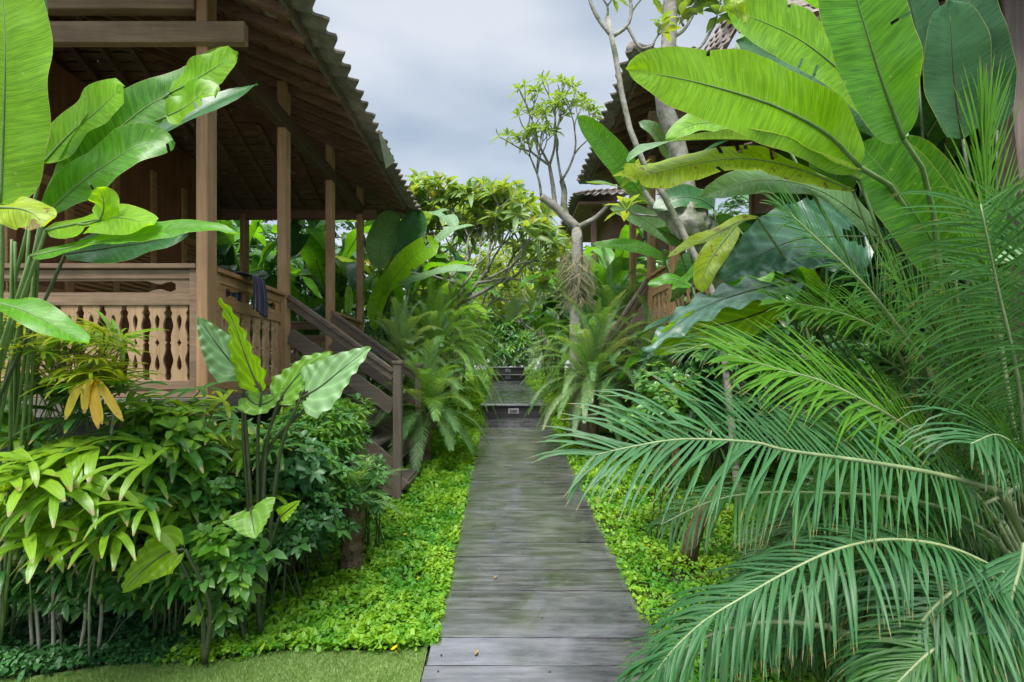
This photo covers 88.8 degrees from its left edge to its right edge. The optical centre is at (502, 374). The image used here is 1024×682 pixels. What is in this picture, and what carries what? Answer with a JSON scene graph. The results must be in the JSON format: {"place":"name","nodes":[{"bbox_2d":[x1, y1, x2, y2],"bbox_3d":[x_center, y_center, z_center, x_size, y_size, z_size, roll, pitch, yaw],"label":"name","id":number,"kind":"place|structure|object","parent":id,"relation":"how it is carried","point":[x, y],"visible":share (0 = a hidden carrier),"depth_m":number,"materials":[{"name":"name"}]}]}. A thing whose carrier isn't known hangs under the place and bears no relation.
{"place":"outdoors","nodes":[
{"label":"outdoors","id":0,"kind":"place"},
{"bbox_2d":[0,646,427,681],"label":"lawn","id":1,"kind":"structure","parent":0,"point":[362,652],"depth_m":2.75,"materials":[{"name":"green plant"}]},
{"bbox_2d":[64,378,123,661],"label":"lady palm","id":2,"kind":"object","parent":1,"relation":"on","point":[90,392],"visible":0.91,"depth_m":2.39,"materials":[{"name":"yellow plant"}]},
{"bbox_2d":[121,525,212,664],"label":"elephant ear plant","id":3,"kind":"object","parent":1,"relation":"on","point":[156,558],"visible":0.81,"depth_m":2.57,"materials":[{"name":"green plant"}]},
{"bbox_2d":[291,245,377,317],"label":"heliconia plant","id":4,"kind":"object","parent":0,"point":[338,251],"visible":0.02,"depth_m":12.90,"materials":[{"name":"green plant"}]},
{"bbox_2d":[0,370,848,681],"bbox_3d":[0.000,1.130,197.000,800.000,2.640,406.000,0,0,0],"label":"ground","id":5,"kind":"structure","parent":0,"point":[218,656],"depth_m":3.89,"materials":[{"name":"green plant"}]},
{"bbox_2d":[0,424,141,660],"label":"lady palm","id":6,"kind":"object","parent":5,"relation":"on","point":[36,538],"visible":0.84,"depth_m":2.34,"materials":[{"name":"green plant"}]},
{"bbox_2d":[0,307,164,440],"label":"lady palm","id":7,"kind":"object","parent":5,"relation":"on","point":[45,345],"visible":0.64,"depth_m":2.60,"materials":[{"name":"green plant"}]},
{"bbox_2d":[0,371,174,636],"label":"lady palm","id":8,"kind":"object","parent":5,"relation":"on","point":[62,396],"visible":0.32,"depth_m":2.70,"materials":[{"name":"green plant"}]},
{"bbox_2d":[0,434,189,553],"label":"leafy shrub","id":9,"kind":"object","parent":5,"relation":"on","point":[140,540],"visible":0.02,"depth_m":3.32,"materials":[{"name":"green plant"}]},
{"bbox_2d":[2,544,216,655],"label":"leafy shrub","id":10,"kind":"object","parent":5,"relation":"on","point":[67,604],"visible":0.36,"depth_m":2.83,"materials":[{"name":"green plant"}]},
{"bbox_2d":[0,502,218,642],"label":"lady palm","id":11,"kind":"object","parent":5,"relation":"on","point":[46,576],"visible":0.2,"depth_m":2.77,"materials":[{"name":"green plant"}]},
{"bbox_2d":[2,430,231,660],"bbox_3d":[-1.884,0.917,2.643,0.928,1.269,1.053,0,0,-24],"label":"lady palm","id":12,"kind":"object","parent":5,"relation":"on","point":[139,499],"visible":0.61,"depth_m":2.47,"materials":[{"name":"green plant"}]},
{"bbox_2d":[0,0,257,649],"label":"heliconia plant","id":13,"kind":"object","parent":5,"relation":"on","point":[100,136],"visible":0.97,"depth_m":2.20,"materials":[{"name":"green plant"}]},
{"bbox_2d":[115,401,213,640],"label":"leafy shrub","id":14,"kind":"object","parent":5,"relation":"on","point":[183,422],"visible":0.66,"depth_m":2.78,"materials":[{"name":"green plant"}]},
{"bbox_2d":[0,514,335,681],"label":"ground cover","id":15,"kind":"object","parent":5,"relation":"on","point":[14,653],"visible":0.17,"depth_m":2.88,"materials":[{"name":"green plant"}]},
{"bbox_2d":[86,379,253,524],"bbox_3d":[-1.989,0.764,3.119,1.044,1.473,0.847,0,0,0],"label":"lady palm","id":16,"kind":"object","parent":5,"relation":"on","point":[190,405],"visible":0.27,"depth_m":3.06,"materials":[{"name":"green plant"}]},
{"bbox_2d":[120,441,253,641],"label":"leafy shrub","id":17,"kind":"object","parent":5,"relation":"on","point":[213,487],"visible":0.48,"depth_m":2.84,"materials":[{"name":"green plant"}]},
{"bbox_2d":[0,0,425,549],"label":"wooden house","id":18,"kind":"structure","parent":5,"relation":"on","point":[294,134],"depth_m":5.29,"materials":[{"name":"brown wood"}]},
{"bbox_2d":[226,271,267,317],"bbox_3d":[-2.164,-0.669,4.426,0.229,0.360,0.307,0,0,0],"label":"towel","id":19,"kind":"object","parent":18,"relation":"hanging from","point":[260,303],"visible":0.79,"depth_m":4.43,"materials":[{"name":"fabric"}]},
{"bbox_2d":[162,501,287,656],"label":"leafy shrub","id":20,"kind":"object","parent":5,"relation":"on","point":[238,565],"visible":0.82,"depth_m":2.73,"materials":[{"name":"green plant"}]},
{"bbox_2d":[217,264,271,334],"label":"heliconia plant","id":21,"kind":"object","parent":5,"relation":"on","point":[260,272],"visible":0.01,"depth_m":8.90,"materials":[{"name":"green plant"}]},
{"bbox_2d":[177,408,312,577],"bbox_3d":[-1.679,0.850,3.285,1.166,1.284,0.822,0,0,0],"label":"lady palm","id":22,"kind":"object","parent":5,"relation":"on","point":[234,466],"visible":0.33,"depth_m":3.15,"materials":[{"name":"green plant"}]},
{"bbox_2d":[227,220,276,333],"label":"heliconia plant","id":23,"kind":"object","parent":5,"relation":"on","point":[260,237],"visible":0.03,"depth_m":11.26,"materials":[{"name":"green plant"}]},
{"bbox_2d":[222,497,300,633],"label":"elephant ear plant","id":24,"kind":"object","parent":5,"relation":"on","point":[251,523],"visible":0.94,"depth_m":2.72,"materials":[{"name":"green plant"}]},
{"bbox_2d":[217,220,306,394],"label":"heliconia plant","id":25,"kind":"object","parent":5,"relation":"on","point":[226,253],"visible":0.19,"depth_m":9.67,"materials":[{"name":"green plant"}]},
{"bbox_2d":[201,405,337,571],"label":"leafy shrub","id":26,"kind":"object","parent":5,"relation":"on","point":[253,474],"visible":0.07,"depth_m":3.67,"materials":[{"name":"green plant"}]},
{"bbox_2d":[228,482,356,616],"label":"leafy shrub","id":27,"kind":"object","parent":5,"relation":"on","point":[298,532],"visible":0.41,"depth_m":3.25,"materials":[{"name":"green plant"}]},
{"bbox_2d":[252,421,333,583],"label":"leafy shrub","id":28,"kind":"object","parent":5,"relation":"on","point":[303,462],"visible":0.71,"depth_m":3.33,"materials":[{"name":"green plant"}]},
{"bbox_2d":[237,220,355,358],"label":"heliconia plant","id":29,"kind":"object","parent":5,"relation":"on","point":[302,262],"visible":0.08,"depth_m":10.43,"materials":[{"name":"green plant"}]},
{"bbox_2d":[233,220,365,352],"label":"leafy tree","id":30,"kind":"object","parent":5,"relation":"on","point":[269,228],"visible":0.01,"depth_m":20.14,"materials":[{"name":"green plant"}]},
{"bbox_2d":[232,220,378,369],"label":"leafy hedge","id":31,"kind":"object","parent":5,"relation":"on","point":[298,282],"visible":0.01,"depth_m":12.40,"materials":[{"name":"green plant"}]},
{"bbox_2d":[250,275,368,359],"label":"heliconia plant","id":32,"kind":"object","parent":5,"relation":"on","point":[317,305],"visible":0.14,"depth_m":8.62,"materials":[{"name":"green plant"}]},
{"bbox_2d":[144,406,483,667],"bbox_3d":[-1.831,1.068,6.387,2.997,0.980,7.285,0,0,0],"label":"ground cover","id":33,"kind":"object","parent":5,"relation":"on","point":[374,620],"visible":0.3,"depth_m":3.49,"materials":[{"name":"green plant"}]},
{"bbox_2d":[197,298,370,624],"bbox_3d":[-1.144,0.545,2.715,0.844,1.886,0.391,0,0,26],"label":"elephant ear plant","id":34,"kind":"object","parent":33,"relation":"on","point":[323,379],"visible":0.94,"depth_m":2.76,"materials":[{"name":"green plant"}]},
{"bbox_2d":[345,209,476,420],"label":"heliconia plant","id":35,"kind":"object","parent":33,"relation":"on","point":[391,233],"visible":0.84,"depth_m":8.20,"materials":[{"name":"green plant"}]},
{"bbox_2d":[255,430,373,569],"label":"leafy shrub","id":36,"kind":"object","parent":5,"relation":"on","point":[340,473],"visible":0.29,"depth_m":3.60,"materials":[{"name":"green plant"}]},
{"bbox_2d":[269,220,375,397],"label":"heliconia plant","id":37,"kind":"object","parent":5,"relation":"on","point":[309,247],"visible":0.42,"depth_m":9.36,"materials":[{"name":"green plant"}]},
{"bbox_2d":[267,392,380,509],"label":"leafy shrub","id":38,"kind":"object","parent":5,"relation":"on","point":[331,424],"visible":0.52,"depth_m":3.96,"materials":[{"name":"green plant"}]},
{"bbox_2d":[327,393,374,509],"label":"leafy shrub","id":39,"kind":"object","parent":5,"relation":"on","point":[357,395],"visible":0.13,"depth_m":4.50,"materials":[{"name":"green plant"}]},
{"bbox_2d":[312,454,409,584],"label":"pygmy palm","id":40,"kind":"object","parent":5,"relation":"on","point":[351,552],"visible":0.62,"depth_m":3.69,"materials":[{"name":"green plant"}]},
{"bbox_2d":[346,448,396,552],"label":"leafy shrub","id":41,"kind":"object","parent":5,"relation":"on","point":[375,506],"visible":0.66,"depth_m":3.96,"materials":[{"name":"green plant"}]},
{"bbox_2d":[320,316,442,390],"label":"leafy hedge","id":42,"kind":"object","parent":5,"relation":"on","point":[368,329],"visible":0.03,"depth_m":11.93,"materials":[{"name":"green plant"}]},
{"bbox_2d":[314,198,472,392],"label":"heliconia plant","id":43,"kind":"object","parent":5,"relation":"on","point":[450,220],"visible":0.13,"depth_m":10.31,"materials":[{"name":"green plant"}]},
{"bbox_2d":[321,245,475,414],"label":"heliconia plant","id":44,"kind":"object","parent":5,"relation":"on","point":[397,293],"visible":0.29,"depth_m":9.40,"materials":[{"name":"green plant"}]},
{"bbox_2d":[357,296,453,428],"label":"pygmy palm","id":45,"kind":"object","parent":5,"relation":"on","point":[400,339],"visible":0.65,"depth_m":7.34,"materials":[{"name":"green plant"}]},
{"bbox_2d":[349,252,477,388],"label":"heliconia plant","id":46,"kind":"object","parent":5,"relation":"on","point":[423,284],"visible":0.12,"depth_m":11.30,"materials":[{"name":"green plant"}]},
{"bbox_2d":[364,168,495,253],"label":"frangipani tree","id":47,"kind":"object","parent":5,"relation":"on","point":[414,176],"visible":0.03,"depth_m":11.86,"materials":[{"name":"green plant"}]},
{"bbox_2d":[371,336,490,472],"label":"pygmy palm","id":48,"kind":"object","parent":5,"relation":"on","point":[430,385],"visible":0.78,"depth_m":6.52,"materials":[{"name":"green plant"}]},
{"bbox_2d":[357,272,509,430],"bbox_3d":[-1.088,-0.322,8.525,2.457,2.624,2.730,0,0,30],"label":"pygmy palm","id":49,"kind":"object","parent":5,"relation":"on","point":[438,317],"visible":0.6,"depth_m":8.29,"materials":[{"name":"green plant"}]},
{"bbox_2d":[364,263,512,395],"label":"pygmy palm","id":50,"kind":"object","parent":5,"relation":"on","point":[447,301],"visible":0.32,"depth_m":10.13,"materials":[{"name":"green plant"}]},
{"bbox_2d":[404,227,488,368],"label":"leafy tree","id":51,"kind":"object","parent":5,"relation":"on","point":[464,252],"visible":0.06,"depth_m":25.81,"materials":[{"name":"green plant"}]},
{"bbox_2d":[413,276,510,392],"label":"pygmy palm","id":52,"kind":"object","parent":5,"relation":"on","point":[471,363],"visible":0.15,"depth_m":12.15,"materials":[{"name":"green plant"}]},
{"bbox_2d":[364,170,571,397],"bbox_3d":[-0.811,-1.880,10.404,4.821,4.829,3.445,0,0,0],"label":"frangipani tree","id":53,"kind":"object","parent":5,"relation":"on","point":[491,201],"visible":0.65,"depth_m":10.57,"materials":[{"name":"green plant"}]},
{"bbox_2d":[427,193,509,279],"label":"frangipani tree","id":54,"kind":"object","parent":5,"relation":"on","point":[455,249],"visible":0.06,"depth_m":15.39,"materials":[{"name":"green plant"}]},
{"bbox_2d":[441,281,501,386],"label":"heliconia plant","id":55,"kind":"object","parent":5,"relation":"on","point":[482,310],"visible":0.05,"depth_m":14.07,"materials":[{"name":"green plant"}]},
{"bbox_2d":[418,253,529,362],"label":"frangipani tree","id":56,"kind":"object","parent":5,"relation":"on","point":[508,286],"visible":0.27,"depth_m":16.68,"materials":[{"name":"green plant"}]},
{"bbox_2d":[445,300,506,379],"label":"pygmy palm","id":57,"kind":"object","parent":5,"relation":"on","point":[478,339],"visible":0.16,"depth_m":15.08,"materials":[{"name":"green plant"}]},
{"bbox_2d":[459,324,495,382],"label":"pygmy palm","id":58,"kind":"object","parent":5,"relation":"on","point":[466,343],"visible":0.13,"depth_m":17.95,"materials":[{"name":"green plant"}]},
{"bbox_2d":[350,367,645,409],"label":"ground cover","id":59,"kind":"object","parent":5,"relation":"on","point":[472,397],"visible":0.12,"depth_m":13.73,"materials":[{"name":"green plant"}]},
{"bbox_2d":[453,270,552,369],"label":"leafy hedge","id":60,"kind":"object","parent":5,"relation":"on","point":[513,336],"visible":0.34,"depth_m":23.37,"materials":[{"name":"green plant"}]},
{"bbox_2d":[471,233,559,359],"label":"leafy tree","id":61,"kind":"object","parent":5,"relation":"on","point":[517,266],"visible":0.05,"depth_m":27.60,"materials":[{"name":"green plant"}]},
{"bbox_2d":[468,269,567,380],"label":"frangipani tree","id":62,"kind":"object","parent":5,"relation":"on","point":[498,304],"visible":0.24,"depth_m":18.53,"materials":[{"name":"green plant"}]},
{"bbox_2d":[491,237,571,388],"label":"frangipani tree","id":63,"kind":"object","parent":5,"relation":"on","point":[524,270],"visible":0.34,"depth_m":14.22,"materials":[{"name":"green plant"}]},
{"bbox_2d":[492,266,591,392],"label":"heliconia plant","id":64,"kind":"object","parent":5,"relation":"on","point":[514,307],"visible":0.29,"depth_m":12.18,"materials":[{"name":"green plant"}]},
{"bbox_2d":[524,310,568,372],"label":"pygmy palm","id":65,"kind":"object","parent":5,"relation":"on","point":[549,352],"visible":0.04,"depth_m":17.25,"materials":[{"name":"green plant"}]},
{"bbox_2d":[490,70,610,438],"bbox_3d":[0.784,-1.736,7.991,2.035,5.453,1.229,0,0,0],"label":"frangipani tree","id":66,"kind":"object","parent":5,"relation":"on","point":[574,292],"visible":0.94,"depth_m":7.92,"materials":[{"name":"green plant"}]},
{"bbox_2d":[514,288,588,377],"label":"pygmy palm","id":67,"kind":"object","parent":5,"relation":"on","point":[538,351],"visible":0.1,"depth_m":13.17,"materials":[{"name":"green plant"}]},
{"bbox_2d":[531,245,590,365],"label":"leafy tree","id":68,"kind":"object","parent":5,"relation":"on","point":[557,289],"visible":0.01,"depth_m":24.67,"materials":[{"name":"green plant"}]},
{"bbox_2d":[516,263,620,388],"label":"pygmy palm","id":69,"kind":"object","parent":5,"relation":"on","point":[593,290],"visible":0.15,"depth_m":10.59,"materials":[{"name":"green plant"}]},
{"bbox_2d":[517,268,646,342],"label":"heliconia plant","id":70,"kind":"object","parent":5,"relation":"on","point":[549,304],"visible":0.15,"depth_m":9.79,"materials":[{"name":"green plant"}]},
{"bbox_2d":[513,290,668,450],"bbox_3d":[1.294,-0.006,7.203,2.357,2.243,2.380,0,0,0],"label":"pygmy palm","id":71,"kind":"object","parent":5,"relation":"on","point":[590,339],"visible":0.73,"depth_m":7.00,"materials":[{"name":"green plant"}]},
{"bbox_2d":[526,248,685,426],"bbox_3d":[1.760,-0.550,8.603,2.843,3.081,2.824,0,0,0],"label":"pygmy palm","id":72,"kind":"object","parent":5,"relation":"on","point":[612,293],"visible":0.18,"depth_m":8.25,"materials":[{"name":"green plant"}]},
{"bbox_2d":[531,225,690,324],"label":"heliconia plant","id":73,"kind":"object","parent":5,"relation":"on","point":[612,256],"visible":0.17,"depth_m":9.98,"materials":[{"name":"green plant"}]},
{"bbox_2d":[559,187,690,386],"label":"wooden house","id":74,"kind":"structure","parent":5,"relation":"on","point":[585,205],"depth_m":14.00,"materials":[{"name":"wood"}]},
{"bbox_2d":[575,292,684,458],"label":"pygmy palm","id":75,"kind":"object","parent":5,"relation":"on","point":[643,344],"visible":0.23,"depth_m":6.87,"materials":[{"name":"green plant"}]},
{"bbox_2d":[583,244,768,387],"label":"leafy hedge","id":76,"kind":"object","parent":5,"relation":"on","point":[660,263],"visible":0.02,"depth_m":11.69,"materials":[{"name":"green plant"}]},
{"bbox_2d":[605,0,752,391],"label":"frangipani tree","id":77,"kind":"object","parent":5,"relation":"on","point":[694,220],"visible":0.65,"depth_m":4.92,"materials":[{"name":"green plant"}]},
{"bbox_2d":[631,323,781,502],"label":"leafy shrub","id":78,"kind":"object","parent":5,"relation":"on","point":[687,367],"visible":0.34,"depth_m":4.90,"materials":[{"name":"green plant"}]},
{"bbox_2d":[617,324,816,480],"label":"heliconia plant","id":79,"kind":"object","parent":5,"relation":"on","point":[633,358],"visible":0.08,"depth_m":6.26,"materials":[{"name":"green plant"}]},
{"bbox_2d":[708,195,748,221],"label":"leafy tree","id":80,"kind":"object","parent":5,"relation":"on","point":[727,204],"visible":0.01,"depth_m":19.93,"materials":[{"name":"green plant"}]},
{"bbox_2d":[677,413,780,569],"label":"young palm","id":81,"kind":"object","parent":5,"relation":"on","point":[693,555],"visible":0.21,"depth_m":3.83,"materials":[{"name":"brown plant"}]},
{"bbox_2d":[701,189,775,355],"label":"leafy tree","id":82,"kind":"object","parent":5,"relation":"on","point":[736,205],"depth_m":12.01,"materials":[{"name":"green plant"}]},
{"bbox_2d":[566,0,924,470],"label":"wooden house","id":83,"kind":"structure","parent":5,"relation":"on","point":[640,101],"depth_m":7.30,"materials":[{"name":"brown wood"}]},
{"bbox_2d":[641,197,902,483],"bbox_3d":[1.572,0.231,2.888,1.769,2.583,0.344,0,0,-12],"label":"elephant ear plant","id":84,"kind":"object","parent":5,"relation":"on","point":[754,252],"visible":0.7,"depth_m":2.85,"materials":[{"name":"green plant"}]},
{"bbox_2d":[548,406,1000,681],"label":"ground cover","id":85,"kind":"object","parent":5,"relation":"on","point":[669,588],"visible":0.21,"depth_m":4.28,"materials":[{"name":"green plant"}]},
{"bbox_2d":[576,115,726,488],"bbox_3d":[1.473,-0.614,5.093,1.566,3.736,1.083,0,0,0],"label":"heliconia plant","id":86,"kind":"object","parent":85,"relation":"on","point":[611,151],"visible":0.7,"depth_m":5.02,"materials":[{"name":"green plant"}]},
{"bbox_2d":[620,361,702,543],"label":"leafy shrub","id":87,"kind":"object","parent":85,"relation":"on","point":[670,405],"visible":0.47,"depth_m":4.16,"materials":[{"name":"green plant"}]},
{"bbox_2d":[588,0,744,524],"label":"frangipani tree","id":88,"kind":"object","parent":85,"relation":"on","point":[608,29],"visible":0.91,"depth_m":4.58,"materials":[{"name":"grey plant"}]},
{"bbox_2d":[530,53,1023,681],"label":"palm plant","id":89,"kind":"object","parent":5,"relation":"on","point":[982,495],"visible":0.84,"depth_m":2.13,"materials":[{"name":"green plant"}]},
{"bbox_2d":[615,499,1023,681],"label":"palm plant","id":90,"kind":"object","parent":5,"relation":"on","point":[989,621],"visible":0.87,"depth_m":1.77,"materials":[{"name":"green plant"}]},
{"bbox_2d":[637,129,1003,501],"bbox_3d":[2.858,-0.472,4.687,3.219,3.691,2.621,0,0,0],"label":"heliconia plant","id":91,"kind":"object","parent":5,"relation":"on","point":[679,269],"visible":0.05,"depth_m":4.64,"materials":[{"name":"green plant"}]},
{"bbox_2d":[623,0,1021,600],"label":"banana plant","id":92,"kind":"object","parent":5,"relation":"on","point":[806,84],"visible":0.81,"depth_m":2.59,"materials":[{"name":"green plant"}]},
{"bbox_2d":[642,167,1012,475],"bbox_3d":[3.308,-0.175,4.834,2.875,3.100,2.937,0,0,-32],"label":"heliconia plant","id":93,"kind":"object","parent":5,"relation":"on","point":[744,227],"visible":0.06,"depth_m":4.59,"materials":[{"name":"green plant"}]},
{"bbox_2d":[704,91,998,412],"bbox_3d":[3.430,-1.003,4.627,3.085,4.772,3.157,0,0,42],"label":"heliconia plant","id":94,"kind":"object","parent":5,"relation":"on","point":[934,134],"visible":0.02,"depth_m":4.31,"materials":[{"name":"green plant"}]},
{"bbox_2d":[734,0,994,398],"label":"heliconia plant","id":95,"kind":"object","parent":5,"relation":"on","point":[948,143],"depth_m":4.94,"materials":[{"name":"green plant"}]},
{"bbox_2d":[791,182,949,401],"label":"heliconia plant","id":96,"kind":"object","parent":5,"relation":"on","point":[894,283],"depth_m":5.72,"materials":[{"name":"green plant"}]},
{"bbox_2d":[727,271,1018,504],"bbox_3d":[3.169,0.286,3.999,2.841,2.336,1.175,0,0,0],"label":"leafy shrub","id":97,"kind":"object","parent":5,"relation":"on","point":[784,320],"visible":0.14,"depth_m":3.90,"materials":[{"name":"green plant"}]},
{"bbox_2d":[737,0,1023,476],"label":"veranda shelter","id":98,"kind":"object","parent":5,"relation":"on","point":[1012,11],"visible":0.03,"depth_m":3.27,"materials":[{"name":"brown wood"}]},
{"bbox_2d":[234,0,811,369],"label":"sky","id":99,"kind":"structure","parent":0,"point":[436,77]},
{"bbox_2d":[421,367,662,681],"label":"path","id":100,"kind":"structure","parent":0,"point":[553,601],"depth_m":3.67,"materials":[{"name":"wood"}]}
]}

